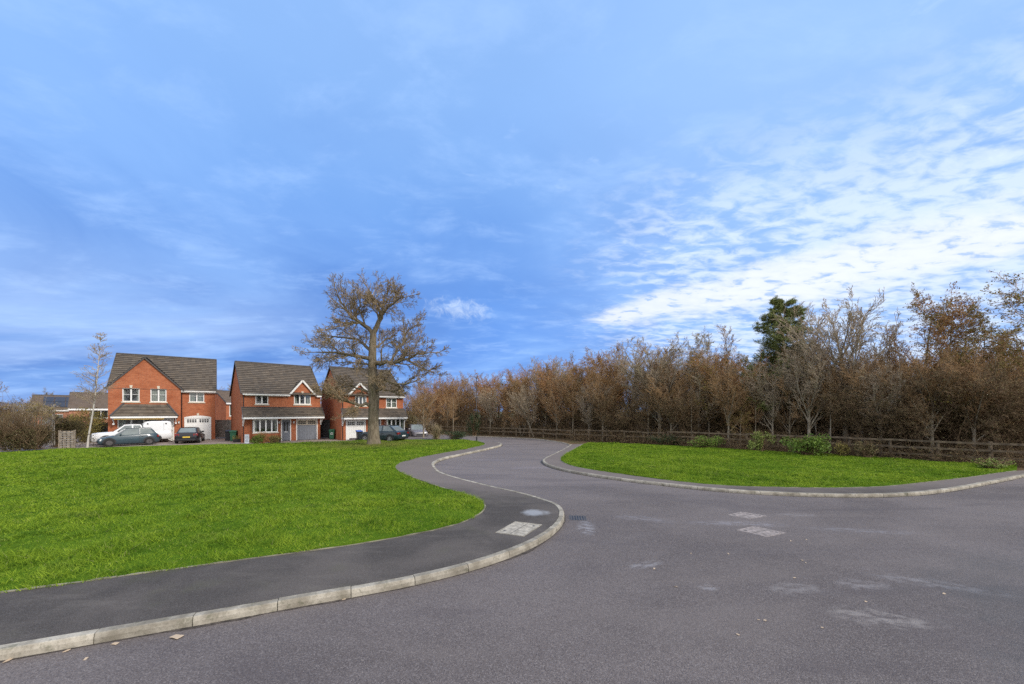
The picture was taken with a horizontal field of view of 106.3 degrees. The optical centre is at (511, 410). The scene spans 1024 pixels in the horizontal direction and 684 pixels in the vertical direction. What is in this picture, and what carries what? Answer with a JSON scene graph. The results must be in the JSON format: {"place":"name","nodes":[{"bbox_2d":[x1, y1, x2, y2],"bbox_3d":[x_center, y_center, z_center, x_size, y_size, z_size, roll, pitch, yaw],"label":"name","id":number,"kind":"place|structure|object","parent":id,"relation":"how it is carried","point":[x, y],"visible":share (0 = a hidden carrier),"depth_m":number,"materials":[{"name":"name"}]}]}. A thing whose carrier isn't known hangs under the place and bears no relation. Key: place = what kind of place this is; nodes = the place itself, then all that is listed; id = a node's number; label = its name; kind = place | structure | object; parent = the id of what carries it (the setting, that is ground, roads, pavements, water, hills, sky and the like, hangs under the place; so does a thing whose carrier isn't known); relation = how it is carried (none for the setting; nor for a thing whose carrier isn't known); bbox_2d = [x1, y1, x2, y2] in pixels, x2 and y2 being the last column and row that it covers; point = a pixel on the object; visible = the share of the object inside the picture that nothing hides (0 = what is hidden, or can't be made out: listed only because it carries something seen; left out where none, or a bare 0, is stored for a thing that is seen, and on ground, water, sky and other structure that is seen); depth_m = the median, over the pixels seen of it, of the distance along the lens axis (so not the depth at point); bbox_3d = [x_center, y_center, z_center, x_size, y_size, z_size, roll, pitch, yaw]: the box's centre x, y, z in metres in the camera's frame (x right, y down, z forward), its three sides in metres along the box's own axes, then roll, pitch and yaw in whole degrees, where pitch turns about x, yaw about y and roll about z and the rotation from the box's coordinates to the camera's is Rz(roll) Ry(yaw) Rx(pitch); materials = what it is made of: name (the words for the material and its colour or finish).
{"place":"outdoors","nodes":[
{"label":"outdoors","id":0,"kind":"place"},
{"bbox_2d":[104,353,216,440],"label":"brick house","id":1,"kind":"structure","parent":0,"point":[177,392],"depth_m":38.43,"materials":[{"name":"brick"}]},
{"bbox_2d":[121,385,140,402],"bbox_3d":[-36.394,-1.620,36.707,1.340,1.660,0.430,0,0,-38],"label":"window","id":2,"kind":"structure","parent":1,"relation":"in","point":[128,395],"depth_m":36.74,"materials":[{"name":"white plastic"}]},
{"bbox_2d":[149,386,167,402],"bbox_3d":[-34.822,-1.620,37.841,1.330,1.660,0.315,0,0,-38],"label":"window","id":3,"kind":"structure","parent":1,"relation":"in","point":[156,396],"depth_m":37.85,"materials":[{"name":"white plastic"}]},
{"bbox_2d":[185,418,209,439],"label":"garage door","id":4,"kind":"structure","parent":1,"relation":"in","point":[203,423],"depth_m":40.03,"materials":[{"name":"white plastic"}]},
{"bbox_2d":[0,437,357,451],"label":"driveway","id":5,"kind":"structure","parent":0,"point":[206,441],"depth_m":35.44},
{"bbox_2d":[7,422,58,449],"bbox_3d":[-36.497,1.818,29.337,3.582,2.186,1.801,0,0,-30],"label":"climber mass","id":6,"kind":"object","parent":5,"relation":"on","point":[48,436],"visible":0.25,"depth_m":29.34,"materials":[{"name":"brown plant"}]},
{"bbox_2d":[2,396,71,447],"bbox_3d":[-37.222,0.790,29.944,2.475,4.022,4.952,0,0,0],"label":"shrub","id":7,"kind":"object","parent":5,"relation":"on","point":[34,407],"visible":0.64,"depth_m":30.34,"materials":[{"name":"brown plant"}]},
{"bbox_2d":[58,430,75,448],"bbox_3d":[-35.098,2.210,30.300,0.838,1.420,0.838,0,0,-44],"label":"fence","id":8,"kind":"object","parent":5,"relation":"on","point":[67,439],"visible":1,"depth_m":30.09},
{"bbox_2d":[43,413,96,446],"bbox_3d":[-37.389,1.557,32.292,5.056,2.919,2.128,0,0,-11],"label":"climber mass","id":9,"kind":"object","parent":5,"relation":"on","point":[67,425],"visible":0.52,"depth_m":31.88,"materials":[{"name":"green plant"}]},
{"bbox_2d":[66,406,107,441],"bbox_3d":[-40.758,1.240,37.297,6.614,3.548,3.541,0,0,17],"label":"olive shrub","id":10,"kind":"object","parent":5,"relation":"on","point":[101,421],"visible":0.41,"depth_m":37.00,"materials":[{"name":"green plant"}]},
{"bbox_2d":[69,332,118,447],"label":"birch tree","id":11,"kind":"object","parent":5,"relation":"on","point":[95,393],"visible":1,"depth_m":30.16,"materials":[{"name":"grey plant"}]},
{"bbox_2d":[96,427,159,446],"bbox_3d":[-33.504,2.225,33.584,1.810,1.510,3.844,0,0,41],"label":"parked car","id":12,"kind":"object","parent":5,"relation":"on","point":[148,435],"visible":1,"depth_m":33.23,"materials":[{"name":"silver paint"}]},
{"bbox_2d":[90,420,171,442],"bbox_3d":[-35.127,1.935,35.569,1.965,2.090,5.344,0,0,42],"label":"pickup truck","id":13,"kind":"object","parent":5,"relation":"on","point":[162,429],"visible":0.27,"depth_m":36.01,"materials":[{"name":"white paint"}]},
{"bbox_2d":[174,427,204,442],"bbox_3d":[-30.911,2.245,36.927,1.907,1.470,4.344,0,0,-32],"label":"parked car","id":14,"kind":"object","parent":5,"relation":"on","point":[197,434],"visible":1,"depth_m":35.44,"materials":[{"name":"black paint"}]},
{"bbox_2d":[215,419,230,437],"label":"timber fence","id":15,"kind":"object","parent":5,"relation":"on","point":[221,426],"visible":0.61,"depth_m":42.37,"materials":[{"name":"brown wood"}]},
{"bbox_2d":[320,366,407,439],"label":"brick house","id":16,"kind":"structure","parent":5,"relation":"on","point":[392,411],"depth_m":41.70,"materials":[{"name":"brick"}]},
{"bbox_2d":[347,421,364,439],"bbox_3d":[-16.320,2.010,40.119,1.820,1.940,0.085,0,0,-39],"label":"garage door","id":17,"kind":"structure","parent":16,"relation":"in","point":[352,426],"depth_m":39.98,"materials":[{"name":"white plastic"}]},
{"bbox_2d":[359,425,408,440],"bbox_3d":[-12.415,2.160,37.105,4.694,1.640,2.004,0,0,20],"label":"parked car","id":18,"kind":"object","parent":5,"relation":"on","point":[391,432],"visible":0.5,"depth_m":36.09,"materials":[{"name":"teal paint"}]},
{"bbox_2d":[0,439,487,593],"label":"lawn","id":19,"kind":"structure","parent":0,"point":[340,543],"depth_m":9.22,"materials":[{"name":"green plant"}]},
{"bbox_2d":[0,391,69,450],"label":"hedge","id":20,"kind":"object","parent":19,"relation":"on","point":[20,435],"visible":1,"depth_m":26.94,"materials":[{"name":"brown plant"}]},
{"bbox_2d":[292,269,450,444],"bbox_3d":[-11.188,-4.313,30.739,13.654,14.733,7.266,0,0,15],"label":"oak tree","id":21,"kind":"object","parent":19,"relation":"on","point":[373,363],"visible":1,"depth_m":30.20,"materials":[{"name":"brown plant"}]},
{"bbox_2d":[229,361,324,442],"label":"brick house","id":22,"kind":"structure","parent":0,"point":[270,399],"depth_m":38.88,"materials":[{"name":"brick"}]},
{"bbox_2d":[252,419,278,433],"bbox_3d":[-23.888,1.475,37.186,2.170,1.350,0.616,0,0,-42],"label":"bay window","id":23,"kind":"structure","parent":22,"relation":"in","point":[268,425],"depth_m":37.09,"materials":[{"name":"white plastic"}]},
{"bbox_2d":[297,420,315,439],"bbox_3d":[-21.343,1.955,39.961,1.840,2.050,0.085,0,0,-42],"label":"garage door","id":24,"kind":"structure","parent":22,"relation":"in","point":[306,429],"depth_m":39.92,"materials":[{"name":"grey paint"}]},
{"bbox_2d":[0,438,558,644],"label":"footpath","id":25,"kind":"structure","parent":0,"point":[37,613],"depth_m":6.25,"materials":[{"name":"grey asphalt"}]},
{"bbox_2d":[0,439,485,592],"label":"path edging","id":26,"kind":"object","parent":25,"relation":"on","point":[262,556],"visible":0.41,"depth_m":7.09,"materials":[{"name":"concrete"}]},
{"bbox_2d":[495,521,541,536],"bbox_3d":[0.170,2.703,8.745,0.678,0.066,1.027,0,0,28],"label":"manhole cover","id":27,"kind":"object","parent":25,"relation":"on","point":[516,528],"visible":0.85,"depth_m":8.73,"materials":[{"name":"concrete"}]},
{"bbox_2d":[1,411,655,427],"bbox_3d":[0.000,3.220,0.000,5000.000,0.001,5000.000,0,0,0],"label":"ground","id":28,"kind":"structure","parent":0,"point":[409,419],"depth_m":224.64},
{"bbox_2d":[31,394,68,427],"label":"distant house","id":29,"kind":"structure","parent":28,"relation":"on","point":[62,400],"depth_m":58.62,"materials":[{"name":"grey brick"}]},
{"bbox_2d":[67,392,107,422],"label":"distant house","id":30,"kind":"structure","parent":28,"relation":"on","point":[75,403],"depth_m":54.10,"materials":[{"name":"orange brick"}]},
{"bbox_2d":[215,390,230,419],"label":"distant house","id":31,"kind":"structure","parent":28,"relation":"on","point":[222,405],"depth_m":54.80,"materials":[{"name":"red brick"}]},
{"bbox_2d":[404,387,440,437],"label":"tree","id":32,"kind":"object","parent":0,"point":[419,410],"visible":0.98,"depth_m":40.12,"materials":[{"name":"brown plant"}]},
{"bbox_2d":[0,435,1023,683],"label":"road","id":33,"kind":"structure","parent":0,"point":[620,585],"depth_m":5.42,"materials":[{"name":"grey asphalt"}]},
{"bbox_2d":[0,438,563,660],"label":"kerb","id":34,"kind":"structure","parent":33,"relation":"on","point":[54,643],"depth_m":5.34,"materials":[{"name":"concrete"}]},
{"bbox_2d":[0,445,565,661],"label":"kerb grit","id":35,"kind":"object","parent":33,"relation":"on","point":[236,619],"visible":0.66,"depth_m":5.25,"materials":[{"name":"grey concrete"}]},
{"bbox_2d":[738,526,784,536],"bbox_3d":[5.790,2.827,8.925,0.810,0.066,0.655,0,0,-27],"label":"manhole cover","id":36,"kind":"object","parent":33,"relation":"on","point":[764,532],"visible":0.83,"depth_m":8.91,"materials":[{"name":"metal"}]},
{"bbox_2d":[542,444,1023,496],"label":"kerb","id":37,"kind":"structure","parent":33,"relation":"on","point":[948,489],"depth_m":13.36,"materials":[{"name":"concrete"}]},
{"bbox_2d":[0,0,1023,411],"label":"sky","id":38,"kind":"structure","parent":0,"point":[179,178],"materials":[{"name":"blue"}]},
{"bbox_2d":[408,418,1023,470],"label":"woodland floor","id":39,"kind":"structure","parent":0,"point":[565,440],"depth_m":34.49,"materials":[{"name":"brown plant"}]},
{"bbox_2d":[438,392,464,430],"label":"bare tree","id":40,"kind":"object","parent":39,"relation":"on","point":[444,411],"visible":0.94,"depth_m":47.71,"materials":[{"name":"brown plant"}]},
{"bbox_2d":[473,386,500,428],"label":"bare tree","id":41,"kind":"object","parent":39,"relation":"on","point":[484,402],"visible":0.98,"depth_m":44.83,"materials":[{"name":"brown plant"}]},
{"bbox_2d":[472,370,528,429],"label":"bare tree","id":42,"kind":"object","parent":39,"relation":"on","point":[481,408],"visible":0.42,"depth_m":47.53,"materials":[{"name":"brown plant"}]},
{"bbox_2d":[441,426,571,439],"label":"rail fence","id":43,"kind":"object","parent":39,"relation":"on","point":[516,432],"visible":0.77,"depth_m":41.01,"materials":[{"name":"brown wood"}]},
{"bbox_2d":[498,388,539,435],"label":"bare tree","id":44,"kind":"object","parent":39,"relation":"on","point":[518,418],"visible":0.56,"depth_m":41.85,"materials":[{"name":"brown plant"}]},
{"bbox_2d":[507,385,537,436],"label":"tree","id":45,"kind":"object","parent":39,"relation":"on","point":[522,403],"visible":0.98,"depth_m":40.89,"materials":[{"name":"brown plant"}]},
{"bbox_2d":[509,361,556,430],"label":"bare tree","id":46,"kind":"object","parent":39,"relation":"on","point":[536,399],"visible":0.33,"depth_m":43.25,"materials":[{"name":"brown plant"}]},
{"bbox_2d":[538,380,573,437],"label":"bare tree","id":47,"kind":"object","parent":39,"relation":"on","point":[551,407],"visible":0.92,"depth_m":39.30,"materials":[{"name":"brown plant"}]},
{"bbox_2d":[529,355,597,428],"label":"bare tree","id":48,"kind":"object","parent":39,"relation":"on","point":[541,384],"visible":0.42,"depth_m":41.01,"materials":[{"name":"brown plant"}]},
{"bbox_2d":[551,347,633,433],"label":"bare tree","id":49,"kind":"object","parent":39,"relation":"on","point":[603,368],"visible":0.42,"depth_m":37.83,"materials":[{"name":"brown plant"}]},
{"bbox_2d":[572,381,613,439],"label":"bare tree","id":50,"kind":"object","parent":39,"relation":"on","point":[583,406],"visible":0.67,"depth_m":35.83,"materials":[{"name":"brown plant"}]},
{"bbox_2d":[582,373,619,440],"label":"bare tree","id":51,"kind":"object","parent":39,"relation":"on","point":[598,395],"visible":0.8,"depth_m":34.93,"materials":[{"name":"brown plant"}]},
{"bbox_2d":[577,344,634,426],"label":"oak tree","id":52,"kind":"object","parent":39,"relation":"on","point":[602,366],"visible":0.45,"depth_m":37.33,"materials":[{"name":"brown plant"}]},
{"bbox_2d":[584,389,657,440],"bbox_3d":[10.302,0.414,34.908,7.214,4.709,7.344,0,0,-34],"label":"thorn bush","id":53,"kind":"object","parent":39,"relation":"on","point":[629,409],"visible":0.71,"depth_m":33.98,"materials":[{"name":"brown plant"}]},
{"bbox_2d":[609,346,658,414],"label":"bare tree","id":54,"kind":"object","parent":39,"relation":"on","point":[627,380],"visible":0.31,"depth_m":37.43,"materials":[{"name":"brown plant"}]},
{"bbox_2d":[605,332,693,436],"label":"bare tree","id":55,"kind":"object","parent":39,"relation":"on","point":[640,371],"visible":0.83,"depth_m":32.95,"materials":[{"name":"brown plant"}]},
{"bbox_2d":[644,364,691,435],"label":"bare tree","id":56,"kind":"object","parent":39,"relation":"on","point":[657,389],"visible":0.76,"depth_m":31.84,"materials":[{"name":"brown plant"}]},
{"bbox_2d":[640,392,736,443],"bbox_3d":[14.497,0.330,31.844,6.897,4.878,7.021,0,0,-43],"label":"thorn bush","id":57,"kind":"object","parent":39,"relation":"on","point":[670,413],"visible":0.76,"depth_m":31.07,"materials":[{"name":"brown plant"}]},
{"bbox_2d":[642,338,737,438],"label":"bare tree","id":58,"kind":"object","parent":39,"relation":"on","point":[700,354],"visible":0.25,"depth_m":32.62,"materials":[{"name":"brown plant"}]},
{"bbox_2d":[671,352,743,438],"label":"bare tree","id":59,"kind":"object","parent":39,"relation":"on","point":[696,382],"visible":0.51,"depth_m":31.22,"materials":[{"name":"brown plant"}]},
{"bbox_2d":[690,359,751,446],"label":"bare tree","id":60,"kind":"object","parent":39,"relation":"on","point":[731,403],"visible":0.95,"depth_m":28.78,"materials":[{"name":"brown plant"}]},
{"bbox_2d":[419,412,1023,467],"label":"bramble thicket","id":61,"kind":"object","parent":39,"relation":"on","point":[1006,455],"visible":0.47,"depth_m":27.50,"materials":[{"name":"brown plant"}]},
{"bbox_2d":[684,344,786,440],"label":"bare tree","id":62,"kind":"object","parent":39,"relation":"on","point":[734,364],"visible":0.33,"depth_m":30.49,"materials":[{"name":"brown plant"}]},
{"bbox_2d":[726,400,753,446],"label":"sapling","id":63,"kind":"object","parent":39,"relation":"on","point":[740,416],"visible":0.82,"depth_m":28.83,"materials":[{"name":"brown plant"}]},
{"bbox_2d":[738,362,793,447],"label":"bare tree","id":64,"kind":"object","parent":39,"relation":"on","point":[773,400],"visible":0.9,"depth_m":28.15,"materials":[{"name":"brown plant"}]},
{"bbox_2d":[730,295,825,443],"bbox_3d":[20.982,-3.269,30.828,8.114,12.044,7.285,0,0,-28],"label":"pine tree","id":65,"kind":"object","parent":39,"relation":"on","point":[776,342],"visible":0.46,"depth_m":30.08,"materials":[{"name":"green plant"}]},
{"bbox_2d":[764,370,821,444],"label":"bare tree","id":66,"kind":"object","parent":39,"relation":"on","point":[783,407],"visible":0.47,"depth_m":27.85,"materials":[{"name":"brown plant"}]},
{"bbox_2d":[771,340,850,437],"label":"bare tree","id":67,"kind":"object","parent":39,"relation":"on","point":[807,388],"visible":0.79,"depth_m":26.35,"materials":[{"name":"brown plant"}]},
{"bbox_2d":[770,341,890,441],"bbox_3d":[21.846,-1.038,26.713,6.007,7.620,7.313,0,0,-4],"label":"bare tree","id":68,"kind":"object","parent":39,"relation":"on","point":[815,413],"visible":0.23,"depth_m":26.63,"materials":[{"name":"brown plant"}]},
{"bbox_2d":[814,354,849,445],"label":"bare tree","id":69,"kind":"object","parent":39,"relation":"on","point":[828,363],"visible":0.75,"depth_m":25.56,"materials":[{"name":"brown plant"}]},
{"bbox_2d":[770,285,907,441],"bbox_3d":[22.278,-2.655,26.630,7.150,10.820,5.822,0,0,44],"label":"bare tree","id":70,"kind":"object","parent":39,"relation":"on","point":[855,340],"visible":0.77,"depth_m":25.57,"materials":[{"name":"brown plant"}]},
{"bbox_2d":[667,431,1023,460],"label":"rail fence","id":71,"kind":"object","parent":39,"relation":"on","point":[938,442],"visible":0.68,"depth_m":21.92,"materials":[{"name":"brown wood"}]},
{"bbox_2d":[808,346,896,442],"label":"bare tree","id":72,"kind":"object","parent":39,"relation":"on","point":[848,374],"visible":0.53,"depth_m":24.11,"materials":[{"name":"brown plant"}]},
{"bbox_2d":[813,335,916,440],"bbox_3d":[25.531,-1.153,27.269,7.536,7.852,6.190,0,0,-17],"label":"bare tree","id":73,"kind":"object","parent":39,"relation":"on","point":[868,355],"visible":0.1,"depth_m":25.58,"materials":[{"name":"brown plant"}]},
{"bbox_2d":[840,361,921,454],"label":"bare tree","id":74,"kind":"object","parent":39,"relation":"on","point":[874,385],"visible":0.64,"depth_m":23.40,"materials":[{"name":"brown plant"}]},
{"bbox_2d":[867,324,901,438],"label":"bare tree","id":75,"kind":"object","parent":39,"relation":"on","point":[893,362],"visible":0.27,"depth_m":25.26,"materials":[{"name":"brown plant"}]},
{"bbox_2d":[802,383,967,450],"bbox_3d":[23.026,0.315,24.290,6.941,4.909,7.066,0,0,10],"label":"thorn bush","id":76,"kind":"object","parent":39,"relation":"on","point":[831,398],"visible":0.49,"depth_m":23.85,"materials":[{"name":"brown plant"}]},
{"bbox_2d":[887,340,927,454],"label":"bare tree","id":77,"kind":"object","parent":39,"relation":"on","point":[902,357],"visible":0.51,"depth_m":23.64,"materials":[{"name":"brown plant"}]},
{"bbox_2d":[827,362,1010,455],"bbox_3d":[24.118,0.026,23.698,7.764,5.491,7.904,0,0,14],"label":"thorn bush","id":78,"kind":"object","parent":39,"relation":"on","point":[877,420],"visible":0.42,"depth_m":22.58,"materials":[{"name":"brown plant"}]},
{"bbox_2d":[869,281,1005,451],"bbox_3d":[26.939,-2.594,24.306,5.690,10.699,5.384,0,0,-21],"label":"oak tree","id":79,"kind":"object","parent":39,"relation":"on","point":[952,317],"visible":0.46,"depth_m":23.45,"materials":[{"name":"brown plant"}]},
{"bbox_2d":[895,347,982,458],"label":"bare tree","id":80,"kind":"object","parent":39,"relation":"on","point":[951,368],"visible":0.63,"depth_m":21.79,"materials":[{"name":"brown plant"}]},
{"bbox_2d":[893,282,1003,447],"bbox_3d":[26.358,-2.647,23.220,5.396,10.804,5.042,0,0,1],"label":"leafy tree","id":81,"kind":"object","parent":39,"relation":"on","point":[939,315],"visible":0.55,"depth_m":22.95,"materials":[{"name":"brown plant"}]},
{"bbox_2d":[893,359,1023,460],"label":"thorn bush","id":82,"kind":"object","parent":39,"relation":"on","point":[1015,429],"visible":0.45,"depth_m":20.42,"materials":[{"name":"brown plant"}]},
{"bbox_2d":[909,344,1020,460],"bbox_3d":[25.127,-0.433,21.256,3.800,6.372,4.308,0,0,30],"label":"bare tree","id":83,"kind":"object","parent":39,"relation":"on","point":[970,369],"visible":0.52,"depth_m":20.67,"materials":[{"name":"brown plant"}]},
{"bbox_2d":[921,269,1023,428],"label":"leafy tree","id":84,"kind":"object","parent":39,"relation":"on","point":[1018,297],"visible":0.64,"depth_m":21.36,"materials":[{"name":"brown plant"}]},
{"bbox_2d":[943,292,1023,455],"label":"leafy tree","id":85,"kind":"object","parent":39,"relation":"on","point":[983,322],"visible":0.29,"depth_m":22.57,"materials":[{"name":"brown plant"}]},
{"bbox_2d":[976,333,1014,453],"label":"bare tree","id":86,"kind":"object","parent":39,"relation":"on","point":[991,359],"visible":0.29,"depth_m":21.64,"materials":[{"name":"brown plant"}]},
{"bbox_2d":[545,444,1023,492],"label":"footpath","id":87,"kind":"structure","parent":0,"point":[554,459],"depth_m":14.11,"materials":[{"name":"grey asphalt"}]},
{"bbox_2d":[560,444,1015,487],"bbox_3d":[10.342,2.741,19.641,22.187,0.118,12.678,0,0,40],"label":"path edging","id":88,"kind":"object","parent":87,"relation":"on","point":[799,487],"visible":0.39,"depth_m":14.43,"materials":[{"name":"concrete"}]},
{"bbox_2d":[560,442,1017,487],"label":"lawn","id":89,"kind":"structure","parent":0,"point":[1012,469],"depth_m":17.33,"materials":[{"name":"green plant"}]},
{"bbox_2d":[646,433,688,444],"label":"ivy shrub","id":90,"kind":"object","parent":89,"relation":"on","point":[664,440],"visible":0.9,"depth_m":30.01,"materials":[{"name":"green plant"}]},
{"bbox_2d":[687,434,725,447],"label":"evergreen shrub","id":91,"kind":"object","parent":89,"relation":"on","point":[706,442],"visible":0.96,"depth_m":27.44,"materials":[{"name":"green plant"}]},
{"bbox_2d":[747,429,776,450],"bbox_3d":[16.414,1.942,25.367,2.082,1.494,1.156,0,0,-24],"label":"laurel bush","id":92,"kind":"object","parent":89,"relation":"on","point":[758,440],"visible":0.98,"depth_m":25.15,"materials":[{"name":"green plant"}]},
{"bbox_2d":[779,433,834,455],"bbox_3d":[17.876,1.999,23.039,2.836,1.456,2.176,0,0,0],"label":"laurel bush","id":93,"kind":"object","parent":89,"relation":"on","point":[809,446],"visible":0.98,"depth_m":22.89,"materials":[{"name":"green plant"}]},
{"bbox_2d":[851,440,879,457],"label":"bush","id":94,"kind":"object","parent":89,"relation":"on","point":[867,450],"visible":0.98,"depth_m":21.92,"materials":[{"name":"green plant"}]},
{"bbox_2d":[971,457,1015,468],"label":"weed clump","id":95,"kind":"object","parent":89,"relation":"on","point":[990,463],"visible":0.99,"depth_m":17.86,"materials":[{"name":"green plant"}]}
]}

